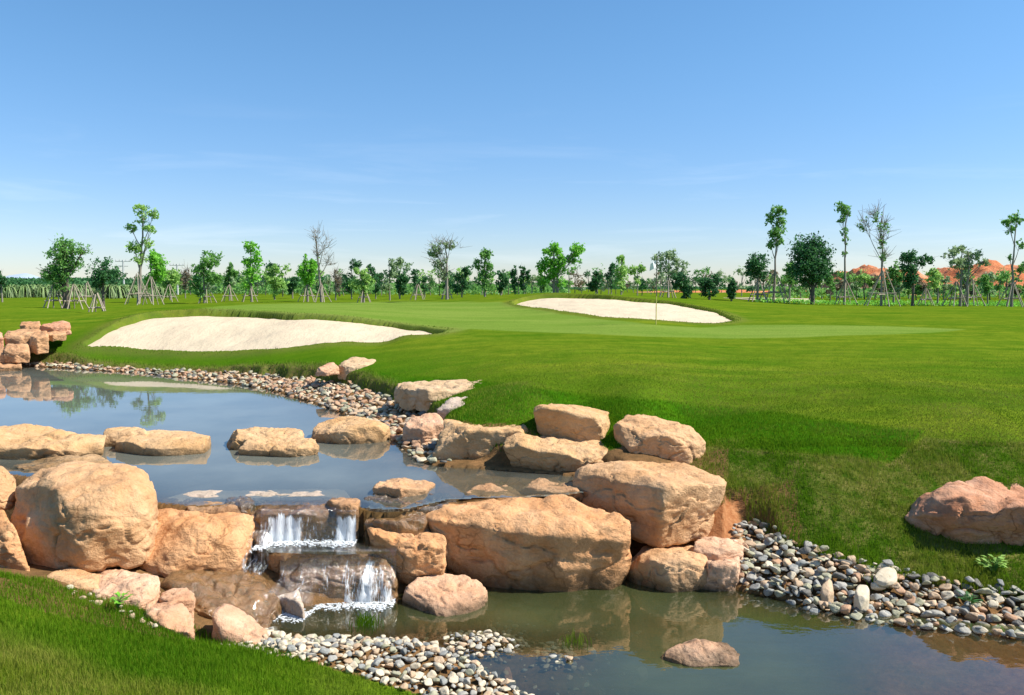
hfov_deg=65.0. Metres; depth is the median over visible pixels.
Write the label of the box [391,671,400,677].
pebble
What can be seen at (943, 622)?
pebble
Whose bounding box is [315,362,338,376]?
boulder
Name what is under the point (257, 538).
boulder
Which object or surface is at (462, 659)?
pebble
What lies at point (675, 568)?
boulder
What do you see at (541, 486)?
boulder
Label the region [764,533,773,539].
pebble
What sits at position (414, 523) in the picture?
boulder
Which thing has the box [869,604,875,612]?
pebble
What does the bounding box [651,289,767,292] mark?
red earth mound
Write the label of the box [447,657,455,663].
pebble
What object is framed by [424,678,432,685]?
pebble
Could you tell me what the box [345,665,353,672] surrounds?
pebble
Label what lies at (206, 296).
tree prop
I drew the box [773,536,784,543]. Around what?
pebble
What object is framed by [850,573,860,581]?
pebble
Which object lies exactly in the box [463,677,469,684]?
pebble
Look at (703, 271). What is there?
sapling
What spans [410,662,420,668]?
pebble
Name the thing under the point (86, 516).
boulder
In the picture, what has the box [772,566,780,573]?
pebble
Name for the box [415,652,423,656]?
pebble
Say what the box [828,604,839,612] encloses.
pebble
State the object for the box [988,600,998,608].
pebble
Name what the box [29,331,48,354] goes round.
boulder
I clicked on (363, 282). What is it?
tree
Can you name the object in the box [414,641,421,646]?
pebble
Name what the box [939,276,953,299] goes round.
sapling
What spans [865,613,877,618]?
pebble
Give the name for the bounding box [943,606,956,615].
pebble
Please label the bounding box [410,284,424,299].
tree prop
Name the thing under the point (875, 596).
pebble
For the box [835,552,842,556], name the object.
pebble
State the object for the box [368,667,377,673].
pebble
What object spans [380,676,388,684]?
pebble
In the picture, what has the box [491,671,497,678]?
pebble
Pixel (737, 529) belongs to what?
pebble
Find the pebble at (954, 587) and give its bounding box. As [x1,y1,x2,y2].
[951,584,959,589]
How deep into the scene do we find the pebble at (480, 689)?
5.91 m
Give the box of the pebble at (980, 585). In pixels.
[973,578,983,587]
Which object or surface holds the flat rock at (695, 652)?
in the stream water at (640, 630)
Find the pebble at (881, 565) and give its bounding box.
[877,563,889,567]
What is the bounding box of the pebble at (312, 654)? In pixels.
[305,652,316,658]
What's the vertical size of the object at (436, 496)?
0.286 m
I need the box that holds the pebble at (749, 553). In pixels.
[745,550,754,556]
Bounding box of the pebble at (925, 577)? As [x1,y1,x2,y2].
[922,575,931,584]
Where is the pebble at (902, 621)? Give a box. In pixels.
[893,618,907,625]
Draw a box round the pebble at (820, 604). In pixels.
[818,601,824,608]
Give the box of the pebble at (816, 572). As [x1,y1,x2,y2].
[812,569,822,575]
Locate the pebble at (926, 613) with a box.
[920,610,931,617]
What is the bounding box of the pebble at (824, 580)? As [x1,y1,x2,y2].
[818,577,829,585]
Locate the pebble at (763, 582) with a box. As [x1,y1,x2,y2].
[760,580,774,587]
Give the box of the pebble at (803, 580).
[801,578,812,583]
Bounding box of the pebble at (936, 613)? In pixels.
[929,610,944,616]
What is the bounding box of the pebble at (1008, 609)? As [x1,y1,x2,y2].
[1001,607,1011,612]
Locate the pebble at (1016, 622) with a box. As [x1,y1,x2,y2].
[1012,619,1023,626]
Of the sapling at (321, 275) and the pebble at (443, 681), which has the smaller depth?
the pebble at (443, 681)
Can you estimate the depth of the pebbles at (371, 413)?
7.56 m
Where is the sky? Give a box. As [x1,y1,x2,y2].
[0,0,1023,286]
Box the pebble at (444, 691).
[440,688,448,694]
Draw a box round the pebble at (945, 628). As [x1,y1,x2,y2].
[939,624,953,632]
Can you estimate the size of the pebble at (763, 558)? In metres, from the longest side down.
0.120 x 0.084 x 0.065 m
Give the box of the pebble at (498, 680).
[494,678,502,683]
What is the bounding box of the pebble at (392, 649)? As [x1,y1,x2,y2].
[390,646,395,652]
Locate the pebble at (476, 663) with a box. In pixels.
[469,660,479,666]
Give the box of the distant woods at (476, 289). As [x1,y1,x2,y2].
[153,280,570,294]
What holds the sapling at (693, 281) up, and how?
on the ground at (902, 660)
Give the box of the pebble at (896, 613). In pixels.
[892,609,899,618]
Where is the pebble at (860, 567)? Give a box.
[854,564,865,572]
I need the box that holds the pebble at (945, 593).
[941,591,952,595]
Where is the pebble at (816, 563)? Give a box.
[809,560,819,566]
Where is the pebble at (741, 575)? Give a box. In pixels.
[739,570,743,578]
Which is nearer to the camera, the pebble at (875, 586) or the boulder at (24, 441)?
the pebble at (875, 586)
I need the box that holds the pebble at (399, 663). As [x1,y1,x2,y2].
[395,660,404,667]
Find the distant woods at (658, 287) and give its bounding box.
[332,285,816,289]
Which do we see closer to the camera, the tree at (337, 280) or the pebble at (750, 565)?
the pebble at (750, 565)
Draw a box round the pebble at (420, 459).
[416,457,426,462]
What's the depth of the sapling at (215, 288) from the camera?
81.82 m
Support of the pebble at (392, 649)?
on the ground at (902, 660)
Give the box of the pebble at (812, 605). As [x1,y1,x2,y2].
[808,604,817,608]
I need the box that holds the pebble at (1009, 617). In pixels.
[1003,613,1017,621]
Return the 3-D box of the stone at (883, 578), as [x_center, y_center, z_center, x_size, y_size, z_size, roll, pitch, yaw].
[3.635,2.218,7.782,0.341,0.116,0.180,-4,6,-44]
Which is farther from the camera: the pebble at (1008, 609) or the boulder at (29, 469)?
the boulder at (29, 469)
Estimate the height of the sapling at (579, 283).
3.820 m
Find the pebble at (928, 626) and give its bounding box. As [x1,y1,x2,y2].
[919,622,932,629]
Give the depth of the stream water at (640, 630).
6.90 m
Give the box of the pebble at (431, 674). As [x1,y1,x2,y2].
[426,670,436,678]
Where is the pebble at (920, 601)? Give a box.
[915,597,924,605]
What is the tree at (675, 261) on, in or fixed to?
on the ground at (902, 660)
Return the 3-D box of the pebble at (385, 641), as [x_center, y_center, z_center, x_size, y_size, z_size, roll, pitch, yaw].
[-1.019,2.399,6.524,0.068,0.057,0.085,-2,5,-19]
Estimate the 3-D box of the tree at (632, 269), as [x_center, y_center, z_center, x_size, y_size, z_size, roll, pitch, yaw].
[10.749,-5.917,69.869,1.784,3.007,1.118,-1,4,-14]
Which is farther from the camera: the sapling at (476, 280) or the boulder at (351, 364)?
the sapling at (476, 280)
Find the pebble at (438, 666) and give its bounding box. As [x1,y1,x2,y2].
[434,662,443,670]
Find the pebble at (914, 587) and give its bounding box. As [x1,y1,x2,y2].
[909,583,918,591]
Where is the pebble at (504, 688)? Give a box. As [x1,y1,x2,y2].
[499,686,510,690]
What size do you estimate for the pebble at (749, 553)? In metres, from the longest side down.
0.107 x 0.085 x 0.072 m
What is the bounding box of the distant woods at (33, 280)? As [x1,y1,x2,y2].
[5,273,329,293]
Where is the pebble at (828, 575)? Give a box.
[821,573,831,579]
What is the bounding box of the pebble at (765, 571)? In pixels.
[760,569,769,573]
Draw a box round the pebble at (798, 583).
[793,580,802,587]
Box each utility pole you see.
[115,259,130,283]
[170,263,183,294]
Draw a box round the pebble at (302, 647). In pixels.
[298,644,305,650]
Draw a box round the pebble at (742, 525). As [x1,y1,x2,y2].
[737,522,749,527]
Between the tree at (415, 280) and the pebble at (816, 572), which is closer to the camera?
the pebble at (816, 572)
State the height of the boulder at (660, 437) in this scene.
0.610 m
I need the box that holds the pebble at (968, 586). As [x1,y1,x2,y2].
[960,583,972,589]
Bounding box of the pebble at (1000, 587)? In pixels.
[994,583,1003,591]
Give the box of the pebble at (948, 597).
[940,593,953,599]
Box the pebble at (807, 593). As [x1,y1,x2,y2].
[801,589,810,597]
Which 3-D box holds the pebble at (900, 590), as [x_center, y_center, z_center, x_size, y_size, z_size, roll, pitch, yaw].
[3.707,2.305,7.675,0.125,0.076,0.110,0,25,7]
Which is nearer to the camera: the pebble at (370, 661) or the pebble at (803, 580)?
the pebble at (370, 661)
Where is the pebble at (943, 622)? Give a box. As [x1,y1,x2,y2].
[938,618,950,626]
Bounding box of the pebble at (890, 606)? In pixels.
[885,601,893,609]
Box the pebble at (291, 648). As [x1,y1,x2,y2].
[287,644,295,651]
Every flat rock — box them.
[663,638,739,666]
[922,617,969,626]
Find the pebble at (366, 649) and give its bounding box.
[362,646,370,652]
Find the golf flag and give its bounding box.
[650,258,656,322]
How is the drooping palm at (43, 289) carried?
on the ground at (902, 660)
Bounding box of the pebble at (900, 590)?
[894,587,905,594]
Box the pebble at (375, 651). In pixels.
[370,648,379,654]
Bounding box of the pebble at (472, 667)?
[468,664,475,672]
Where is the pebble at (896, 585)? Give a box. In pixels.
[889,582,900,588]
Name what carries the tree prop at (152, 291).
on the ground at (902, 660)
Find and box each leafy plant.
[110,591,132,607]
[957,590,982,603]
[975,554,1008,572]
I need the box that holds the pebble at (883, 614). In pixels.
[879,610,890,617]
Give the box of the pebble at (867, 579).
[862,576,871,583]
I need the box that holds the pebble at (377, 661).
[372,658,380,665]
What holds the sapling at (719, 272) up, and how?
on the ground at (902, 660)
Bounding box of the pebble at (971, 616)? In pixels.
[964,612,978,621]
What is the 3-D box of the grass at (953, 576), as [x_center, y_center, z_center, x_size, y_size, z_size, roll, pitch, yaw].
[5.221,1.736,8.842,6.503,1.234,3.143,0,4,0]
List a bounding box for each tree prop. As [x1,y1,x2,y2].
[43,284,62,308]
[62,283,87,308]
[77,281,97,302]
[88,292,105,311]
[125,272,151,303]
[137,275,163,304]
[162,284,177,301]
[198,284,216,302]
[221,284,237,300]
[242,281,257,301]
[297,283,314,301]
[314,283,330,301]
[357,289,370,302]
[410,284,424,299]
[441,285,452,298]
[659,278,675,297]
[748,277,767,302]
[759,270,789,302]
[835,280,856,304]
[864,266,900,306]
[918,288,933,304]
[941,281,967,306]
[962,279,985,305]
[997,279,1023,306]
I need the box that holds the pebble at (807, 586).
[803,583,812,591]
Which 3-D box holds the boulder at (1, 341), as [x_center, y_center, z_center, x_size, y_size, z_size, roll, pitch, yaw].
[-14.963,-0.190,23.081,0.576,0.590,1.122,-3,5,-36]
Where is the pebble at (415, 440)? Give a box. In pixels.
[411,438,421,444]
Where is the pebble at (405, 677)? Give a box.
[401,674,410,680]
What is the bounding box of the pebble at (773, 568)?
[769,565,777,570]
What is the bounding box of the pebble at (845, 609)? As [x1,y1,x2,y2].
[840,604,850,614]
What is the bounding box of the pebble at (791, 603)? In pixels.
[785,600,795,606]
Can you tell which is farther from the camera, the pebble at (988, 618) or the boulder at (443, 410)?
the boulder at (443, 410)
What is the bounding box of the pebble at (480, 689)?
[477,686,484,691]
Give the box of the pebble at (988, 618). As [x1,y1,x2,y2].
[986,614,999,621]
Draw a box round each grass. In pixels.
[0,568,421,694]
[30,348,463,421]
[77,293,740,354]
[364,337,1023,451]
[690,436,1023,596]
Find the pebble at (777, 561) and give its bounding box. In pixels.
[771,558,782,565]
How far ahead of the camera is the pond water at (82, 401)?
13.39 m
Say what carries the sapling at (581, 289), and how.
on the ground at (902, 660)
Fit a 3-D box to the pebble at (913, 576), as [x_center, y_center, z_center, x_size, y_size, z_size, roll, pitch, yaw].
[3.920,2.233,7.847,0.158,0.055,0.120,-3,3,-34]
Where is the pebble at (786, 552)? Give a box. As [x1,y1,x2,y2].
[783,549,794,556]
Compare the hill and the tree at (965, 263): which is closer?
the tree at (965, 263)
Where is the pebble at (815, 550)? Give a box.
[811,544,821,552]
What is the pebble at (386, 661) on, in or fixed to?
on the ground at (902, 660)
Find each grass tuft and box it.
[348,610,383,633]
[558,627,591,649]
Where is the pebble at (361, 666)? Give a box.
[358,664,364,669]
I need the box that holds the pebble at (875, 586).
[871,582,885,590]
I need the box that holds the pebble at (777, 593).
[774,590,785,596]
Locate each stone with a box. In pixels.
[502,667,512,679]
[820,579,833,602]
[854,585,869,612]
[873,567,896,585]
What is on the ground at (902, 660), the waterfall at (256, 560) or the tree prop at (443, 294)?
the tree prop at (443, 294)
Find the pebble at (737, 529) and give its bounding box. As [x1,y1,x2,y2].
[735,528,743,534]
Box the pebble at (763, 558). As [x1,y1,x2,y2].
[758,555,767,560]
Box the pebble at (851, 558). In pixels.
[847,555,855,565]
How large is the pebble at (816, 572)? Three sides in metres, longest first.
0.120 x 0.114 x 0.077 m
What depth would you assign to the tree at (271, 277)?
69.54 m
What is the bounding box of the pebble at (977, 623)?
[975,621,987,625]
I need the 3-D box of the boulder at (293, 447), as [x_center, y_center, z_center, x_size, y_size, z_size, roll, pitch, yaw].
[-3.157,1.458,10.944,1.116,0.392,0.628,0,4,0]
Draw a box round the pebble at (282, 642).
[278,639,287,646]
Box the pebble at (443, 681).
[440,678,447,684]
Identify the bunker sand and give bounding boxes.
[88,316,431,351]
[517,298,730,322]
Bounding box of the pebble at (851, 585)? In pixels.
[846,583,856,588]
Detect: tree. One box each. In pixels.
[0,271,7,301]
[36,233,92,308]
[79,256,127,310]
[123,203,158,303]
[144,249,169,301]
[159,267,181,299]
[178,263,192,297]
[187,250,224,302]
[223,262,238,300]
[241,241,263,301]
[261,263,285,299]
[287,274,299,298]
[295,253,317,301]
[307,222,335,301]
[329,263,345,299]
[342,258,362,298]
[346,267,375,301]
[366,264,381,298]
[378,257,403,299]
[394,270,410,298]
[411,269,419,293]
[420,275,430,297]
[423,230,469,299]
[449,265,473,296]
[473,247,497,296]
[496,269,511,294]
[509,265,518,293]
[518,265,530,293]
[535,240,585,292]
[537,279,547,292]
[585,270,605,293]
[604,262,617,293]
[613,254,629,294]
[628,262,645,294]
[652,249,690,296]
[670,271,697,298]
[696,273,723,299]
[726,278,737,300]
[743,251,774,301]
[765,204,787,301]
[782,230,839,303]
[782,262,794,300]
[834,201,850,304]
[855,202,898,305]
[884,259,903,302]
[899,249,935,305]
[923,268,944,303]
[940,245,990,305]
[980,274,993,303]
[999,209,1023,306]
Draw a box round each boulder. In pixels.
[0,332,3,346]
[0,347,4,362]
[0,363,21,371]
[0,423,105,470]
[0,466,15,509]
[0,510,29,570]
[4,329,40,352]
[4,343,29,362]
[10,454,111,476]
[10,461,158,571]
[20,321,40,328]
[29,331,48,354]
[40,321,70,334]
[47,331,66,341]
[47,567,99,589]
[92,569,159,608]
[103,427,146,446]
[115,430,210,455]
[139,508,254,577]
[145,601,194,639]
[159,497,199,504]
[159,570,281,627]
[159,588,195,617]
[169,490,349,504]
[187,501,240,513]
[211,603,267,645]
[225,496,255,513]
[226,427,303,450]
[238,437,318,456]
[249,497,343,551]
[252,529,273,569]
[267,545,300,571]
[278,551,398,608]
[278,590,305,634]
[311,416,390,449]
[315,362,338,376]
[326,497,360,541]
[334,543,372,556]
[337,357,375,379]
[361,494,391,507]
[363,527,447,584]
[364,510,430,535]
[365,497,448,513]
[372,477,435,498]
[394,382,404,402]
[394,499,429,511]
[398,379,480,412]
[402,573,488,638]
[403,413,443,443]
[426,494,631,591]
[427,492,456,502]
[432,419,527,459]
[437,396,465,419]
[463,483,520,500]
[503,433,607,471]
[521,478,583,502]
[533,403,609,440]
[572,460,726,547]
[613,414,705,462]
[625,545,707,597]
[693,536,743,564]
[702,556,740,598]
[904,476,1023,545]
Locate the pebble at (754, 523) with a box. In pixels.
[748,521,758,526]
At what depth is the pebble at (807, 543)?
8.27 m
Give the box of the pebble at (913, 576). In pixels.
[907,573,920,578]
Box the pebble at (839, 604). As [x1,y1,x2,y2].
[832,602,843,606]
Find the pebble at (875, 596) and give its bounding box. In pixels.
[870,594,881,599]
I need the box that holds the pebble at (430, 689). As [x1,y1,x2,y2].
[428,687,437,692]
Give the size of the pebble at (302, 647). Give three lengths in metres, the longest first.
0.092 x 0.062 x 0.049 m
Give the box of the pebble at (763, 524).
[759,522,769,527]
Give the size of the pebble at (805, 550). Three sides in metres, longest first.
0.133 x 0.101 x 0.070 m
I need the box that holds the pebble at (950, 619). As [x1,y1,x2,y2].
[945,616,954,622]
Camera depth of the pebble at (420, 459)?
10.38 m
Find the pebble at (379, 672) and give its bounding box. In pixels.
[375,669,384,676]
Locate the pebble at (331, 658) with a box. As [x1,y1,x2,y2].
[327,655,336,661]
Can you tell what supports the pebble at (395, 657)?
on the ground at (902, 660)
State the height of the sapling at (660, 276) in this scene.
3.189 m
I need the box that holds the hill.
[6,273,40,278]
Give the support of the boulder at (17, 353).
on the boulder at (10, 366)
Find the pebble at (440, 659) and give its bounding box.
[434,656,444,663]
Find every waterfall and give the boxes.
[243,549,267,574]
[249,513,356,552]
[273,560,395,623]
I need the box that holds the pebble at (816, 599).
[813,596,820,604]
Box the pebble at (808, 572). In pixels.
[802,567,813,576]
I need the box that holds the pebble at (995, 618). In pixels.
[991,614,1000,621]
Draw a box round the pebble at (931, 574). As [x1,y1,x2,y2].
[926,572,937,581]
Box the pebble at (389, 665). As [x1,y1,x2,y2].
[384,662,392,667]
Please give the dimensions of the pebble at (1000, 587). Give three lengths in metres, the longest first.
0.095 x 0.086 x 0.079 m
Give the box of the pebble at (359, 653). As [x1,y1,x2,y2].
[355,650,363,656]
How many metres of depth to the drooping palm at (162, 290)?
76.25 m
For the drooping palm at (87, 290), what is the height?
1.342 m
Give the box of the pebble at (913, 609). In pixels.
[903,605,919,613]
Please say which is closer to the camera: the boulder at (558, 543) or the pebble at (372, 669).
the pebble at (372, 669)
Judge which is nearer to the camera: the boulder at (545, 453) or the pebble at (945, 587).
the pebble at (945, 587)
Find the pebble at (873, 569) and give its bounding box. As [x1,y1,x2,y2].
[866,565,876,572]
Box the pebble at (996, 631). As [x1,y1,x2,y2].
[992,628,1002,634]
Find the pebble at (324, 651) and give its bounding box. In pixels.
[319,648,329,655]
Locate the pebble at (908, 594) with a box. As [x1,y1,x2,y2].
[905,591,912,597]
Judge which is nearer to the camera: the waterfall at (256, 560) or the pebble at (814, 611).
the pebble at (814, 611)
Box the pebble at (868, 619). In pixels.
[865,616,875,622]
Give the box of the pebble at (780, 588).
[776,585,785,590]
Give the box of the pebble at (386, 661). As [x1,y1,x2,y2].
[383,658,393,663]
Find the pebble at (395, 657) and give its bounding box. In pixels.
[390,655,401,660]
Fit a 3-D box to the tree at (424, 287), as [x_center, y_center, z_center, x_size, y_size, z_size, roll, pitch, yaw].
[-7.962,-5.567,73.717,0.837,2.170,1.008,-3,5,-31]
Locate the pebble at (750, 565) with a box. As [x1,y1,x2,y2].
[742,561,753,568]
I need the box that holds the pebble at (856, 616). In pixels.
[850,612,862,619]
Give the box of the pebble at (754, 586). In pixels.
[749,583,759,589]
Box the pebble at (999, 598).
[986,594,1003,602]
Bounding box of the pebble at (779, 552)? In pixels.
[775,549,782,556]
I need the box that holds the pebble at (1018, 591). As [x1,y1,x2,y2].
[1012,588,1023,593]
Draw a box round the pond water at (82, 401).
[0,366,587,509]
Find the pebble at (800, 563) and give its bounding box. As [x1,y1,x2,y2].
[795,560,809,566]
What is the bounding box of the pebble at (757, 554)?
[753,551,763,558]
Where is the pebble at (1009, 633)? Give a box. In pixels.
[1005,630,1016,636]
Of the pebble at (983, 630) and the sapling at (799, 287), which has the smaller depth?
the pebble at (983, 630)
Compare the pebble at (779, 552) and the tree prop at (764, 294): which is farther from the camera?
the tree prop at (764, 294)
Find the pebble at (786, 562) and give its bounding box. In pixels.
[783,558,791,566]
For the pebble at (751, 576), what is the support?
on the ground at (902, 660)
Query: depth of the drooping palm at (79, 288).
77.00 m
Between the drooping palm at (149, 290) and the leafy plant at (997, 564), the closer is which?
the leafy plant at (997, 564)
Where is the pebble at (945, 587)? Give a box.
[938,583,951,590]
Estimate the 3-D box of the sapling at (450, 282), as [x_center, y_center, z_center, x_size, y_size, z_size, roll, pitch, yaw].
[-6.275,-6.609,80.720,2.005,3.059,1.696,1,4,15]
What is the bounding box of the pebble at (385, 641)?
[382,639,390,644]
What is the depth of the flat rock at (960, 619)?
7.34 m
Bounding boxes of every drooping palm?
[0,287,20,297]
[4,285,31,296]
[12,285,38,297]
[22,284,45,296]
[29,287,55,297]
[41,285,61,296]
[54,286,82,297]
[69,284,90,297]
[71,285,94,297]
[88,287,105,297]
[99,285,124,298]
[105,285,134,298]
[114,285,137,297]
[141,287,164,298]
[154,287,177,298]
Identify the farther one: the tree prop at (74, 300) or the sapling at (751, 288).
the sapling at (751, 288)
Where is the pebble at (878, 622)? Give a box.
[873,620,884,625]
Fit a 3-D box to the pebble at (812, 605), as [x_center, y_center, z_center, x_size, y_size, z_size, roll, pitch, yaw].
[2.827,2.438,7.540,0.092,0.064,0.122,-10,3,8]
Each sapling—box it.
[193,269,206,289]
[208,268,236,296]
[235,272,242,291]
[238,267,249,294]
[246,269,265,295]
[261,275,268,294]
[264,260,286,287]
[272,263,291,296]
[296,268,305,293]
[300,273,325,290]
[311,269,323,294]
[323,277,334,294]
[334,274,346,295]
[377,272,386,294]
[394,261,413,295]
[403,264,420,293]
[418,268,434,294]
[426,276,436,294]
[427,270,449,295]
[441,270,457,288]
[448,268,469,294]
[471,263,501,294]
[525,274,538,292]
[559,264,580,292]
[567,268,586,292]
[578,279,585,292]
[583,269,593,291]
[601,277,614,293]
[627,276,636,292]
[634,278,649,293]
[645,272,661,293]
[647,271,669,293]
[689,274,697,292]
[694,267,709,281]
[716,270,730,281]
[722,276,735,283]
[733,266,747,295]
[745,277,761,291]
[755,267,778,295]
[767,274,778,287]
[778,276,798,298]
[791,279,806,297]
[818,279,826,298]
[825,274,837,300]
[825,278,843,298]
[834,270,854,292]
[848,281,861,298]
[849,269,874,298]
[865,276,880,298]
[870,270,889,299]
[895,282,904,299]
[903,288,911,298]
[914,284,922,299]
[915,277,931,297]
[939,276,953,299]
[949,284,959,299]
[957,269,976,299]
[962,279,976,299]
[974,277,983,296]
[978,271,996,299]
[994,268,1022,299]
[994,273,1010,298]
[1008,283,1021,297]
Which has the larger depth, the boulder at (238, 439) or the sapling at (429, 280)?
the sapling at (429, 280)
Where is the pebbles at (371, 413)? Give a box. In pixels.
[21,361,1023,694]
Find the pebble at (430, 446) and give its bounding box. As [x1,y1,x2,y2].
[426,443,435,449]
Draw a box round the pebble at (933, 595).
[928,591,939,598]
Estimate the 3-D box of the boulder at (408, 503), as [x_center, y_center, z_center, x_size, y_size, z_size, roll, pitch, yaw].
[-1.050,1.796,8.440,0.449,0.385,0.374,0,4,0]
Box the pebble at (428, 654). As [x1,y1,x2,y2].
[424,651,433,657]
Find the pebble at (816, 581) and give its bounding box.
[813,579,821,590]
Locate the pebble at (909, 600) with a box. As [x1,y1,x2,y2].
[903,596,915,603]
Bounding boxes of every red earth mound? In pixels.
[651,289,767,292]
[817,260,1023,294]
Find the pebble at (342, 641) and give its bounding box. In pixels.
[339,638,345,644]
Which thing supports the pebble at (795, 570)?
on the pebbles at (371, 413)
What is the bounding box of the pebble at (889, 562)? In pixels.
[882,559,893,565]
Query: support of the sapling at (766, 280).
on the ground at (902, 660)
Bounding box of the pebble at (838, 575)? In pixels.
[832,572,846,578]
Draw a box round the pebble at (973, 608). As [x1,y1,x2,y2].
[968,603,978,612]
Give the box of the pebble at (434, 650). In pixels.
[430,647,439,653]
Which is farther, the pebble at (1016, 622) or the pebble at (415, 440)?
the pebble at (415, 440)
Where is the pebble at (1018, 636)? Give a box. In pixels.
[1014,629,1023,639]
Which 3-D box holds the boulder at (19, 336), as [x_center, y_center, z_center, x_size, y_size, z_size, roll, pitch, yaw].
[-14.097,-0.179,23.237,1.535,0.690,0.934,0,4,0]
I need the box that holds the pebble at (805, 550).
[798,546,810,553]
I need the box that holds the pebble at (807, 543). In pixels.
[804,541,811,547]
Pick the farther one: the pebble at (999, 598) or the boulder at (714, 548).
the boulder at (714, 548)
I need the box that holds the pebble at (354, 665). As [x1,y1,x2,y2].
[349,661,357,669]
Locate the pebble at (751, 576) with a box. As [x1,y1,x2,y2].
[746,571,756,580]
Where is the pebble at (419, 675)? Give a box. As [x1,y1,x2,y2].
[413,671,423,679]
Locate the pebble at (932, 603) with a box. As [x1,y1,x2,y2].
[924,600,936,606]
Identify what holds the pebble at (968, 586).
on the ground at (902, 660)
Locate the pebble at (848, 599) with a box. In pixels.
[846,597,853,602]
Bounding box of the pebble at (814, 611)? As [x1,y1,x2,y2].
[809,608,819,615]
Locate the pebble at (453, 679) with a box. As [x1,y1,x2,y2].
[449,675,458,683]
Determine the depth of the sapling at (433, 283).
86.62 m
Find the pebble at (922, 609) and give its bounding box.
[918,607,924,613]
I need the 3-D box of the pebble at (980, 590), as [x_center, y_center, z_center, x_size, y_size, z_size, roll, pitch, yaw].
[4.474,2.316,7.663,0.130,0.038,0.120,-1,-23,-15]
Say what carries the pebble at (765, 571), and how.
on the ground at (902, 660)
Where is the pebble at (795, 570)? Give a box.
[789,567,798,573]
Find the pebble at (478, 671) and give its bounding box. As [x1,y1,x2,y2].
[476,669,482,675]
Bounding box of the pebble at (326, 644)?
[320,642,330,647]
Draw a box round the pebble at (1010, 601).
[1005,598,1015,607]
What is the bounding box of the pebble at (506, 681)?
[500,678,509,685]
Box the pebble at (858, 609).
[852,607,865,612]
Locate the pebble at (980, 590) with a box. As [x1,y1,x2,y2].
[974,588,988,592]
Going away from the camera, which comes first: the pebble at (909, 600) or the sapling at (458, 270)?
the pebble at (909, 600)
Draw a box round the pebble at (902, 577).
[897,573,904,579]
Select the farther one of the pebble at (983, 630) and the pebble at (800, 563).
the pebble at (800, 563)
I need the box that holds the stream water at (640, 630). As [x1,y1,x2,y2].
[305,580,1023,694]
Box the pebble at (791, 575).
[787,571,795,579]
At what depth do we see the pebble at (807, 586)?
7.75 m
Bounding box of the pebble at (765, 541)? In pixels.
[763,539,773,545]
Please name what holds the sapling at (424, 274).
on the ground at (902, 660)
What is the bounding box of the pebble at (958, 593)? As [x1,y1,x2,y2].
[953,589,964,596]
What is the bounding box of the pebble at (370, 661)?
[365,659,373,666]
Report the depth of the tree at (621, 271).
65.51 m
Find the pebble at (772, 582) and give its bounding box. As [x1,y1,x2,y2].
[770,577,783,585]
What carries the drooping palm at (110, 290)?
on the ground at (902, 660)
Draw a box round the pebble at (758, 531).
[754,529,764,535]
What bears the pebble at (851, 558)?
on the ground at (902, 660)
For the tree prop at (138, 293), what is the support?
on the ground at (902, 660)
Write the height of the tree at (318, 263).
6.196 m
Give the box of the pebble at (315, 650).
[310,648,319,653]
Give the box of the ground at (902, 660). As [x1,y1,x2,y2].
[0,288,1023,694]
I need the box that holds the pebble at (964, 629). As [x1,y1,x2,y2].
[954,624,971,634]
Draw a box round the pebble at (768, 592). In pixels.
[763,588,773,595]
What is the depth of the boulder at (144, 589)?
7.01 m
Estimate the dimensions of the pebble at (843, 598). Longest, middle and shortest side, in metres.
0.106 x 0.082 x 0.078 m
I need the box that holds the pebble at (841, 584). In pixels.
[834,581,846,590]
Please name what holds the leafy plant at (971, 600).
on the ground at (902, 660)
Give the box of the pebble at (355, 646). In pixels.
[352,643,361,649]
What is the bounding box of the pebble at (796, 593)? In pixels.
[792,589,799,596]
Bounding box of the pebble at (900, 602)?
[896,599,906,605]
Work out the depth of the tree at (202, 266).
59.52 m
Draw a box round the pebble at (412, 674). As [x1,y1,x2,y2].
[409,671,415,677]
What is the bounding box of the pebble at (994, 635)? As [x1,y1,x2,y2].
[987,632,998,637]
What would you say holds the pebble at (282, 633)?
on the ground at (902, 660)
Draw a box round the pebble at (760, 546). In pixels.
[754,543,767,549]
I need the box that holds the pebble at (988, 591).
[980,589,992,593]
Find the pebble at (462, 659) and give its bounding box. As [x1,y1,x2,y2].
[459,656,466,662]
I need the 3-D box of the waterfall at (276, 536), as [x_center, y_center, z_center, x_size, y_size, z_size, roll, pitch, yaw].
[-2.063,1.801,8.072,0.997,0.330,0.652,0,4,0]
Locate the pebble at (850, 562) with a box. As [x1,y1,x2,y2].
[838,559,852,565]
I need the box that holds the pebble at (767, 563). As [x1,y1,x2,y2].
[764,560,772,567]
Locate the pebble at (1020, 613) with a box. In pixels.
[1013,610,1023,617]
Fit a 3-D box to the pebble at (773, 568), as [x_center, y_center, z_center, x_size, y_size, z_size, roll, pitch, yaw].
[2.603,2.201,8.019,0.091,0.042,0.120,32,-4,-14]
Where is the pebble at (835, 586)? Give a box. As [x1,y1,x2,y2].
[833,584,838,589]
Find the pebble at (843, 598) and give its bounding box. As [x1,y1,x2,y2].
[838,595,846,601]
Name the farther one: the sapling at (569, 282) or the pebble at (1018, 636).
the sapling at (569, 282)
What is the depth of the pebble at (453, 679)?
6.05 m
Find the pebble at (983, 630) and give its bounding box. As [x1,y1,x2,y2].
[972,626,987,633]
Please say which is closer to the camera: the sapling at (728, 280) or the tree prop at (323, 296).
the tree prop at (323, 296)
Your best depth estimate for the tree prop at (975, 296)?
52.71 m
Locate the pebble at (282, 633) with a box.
[277,631,285,637]
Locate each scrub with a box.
[755,296,1023,306]
[769,284,1023,298]
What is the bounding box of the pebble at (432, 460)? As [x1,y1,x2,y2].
[427,457,436,463]
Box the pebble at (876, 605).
[873,602,881,609]

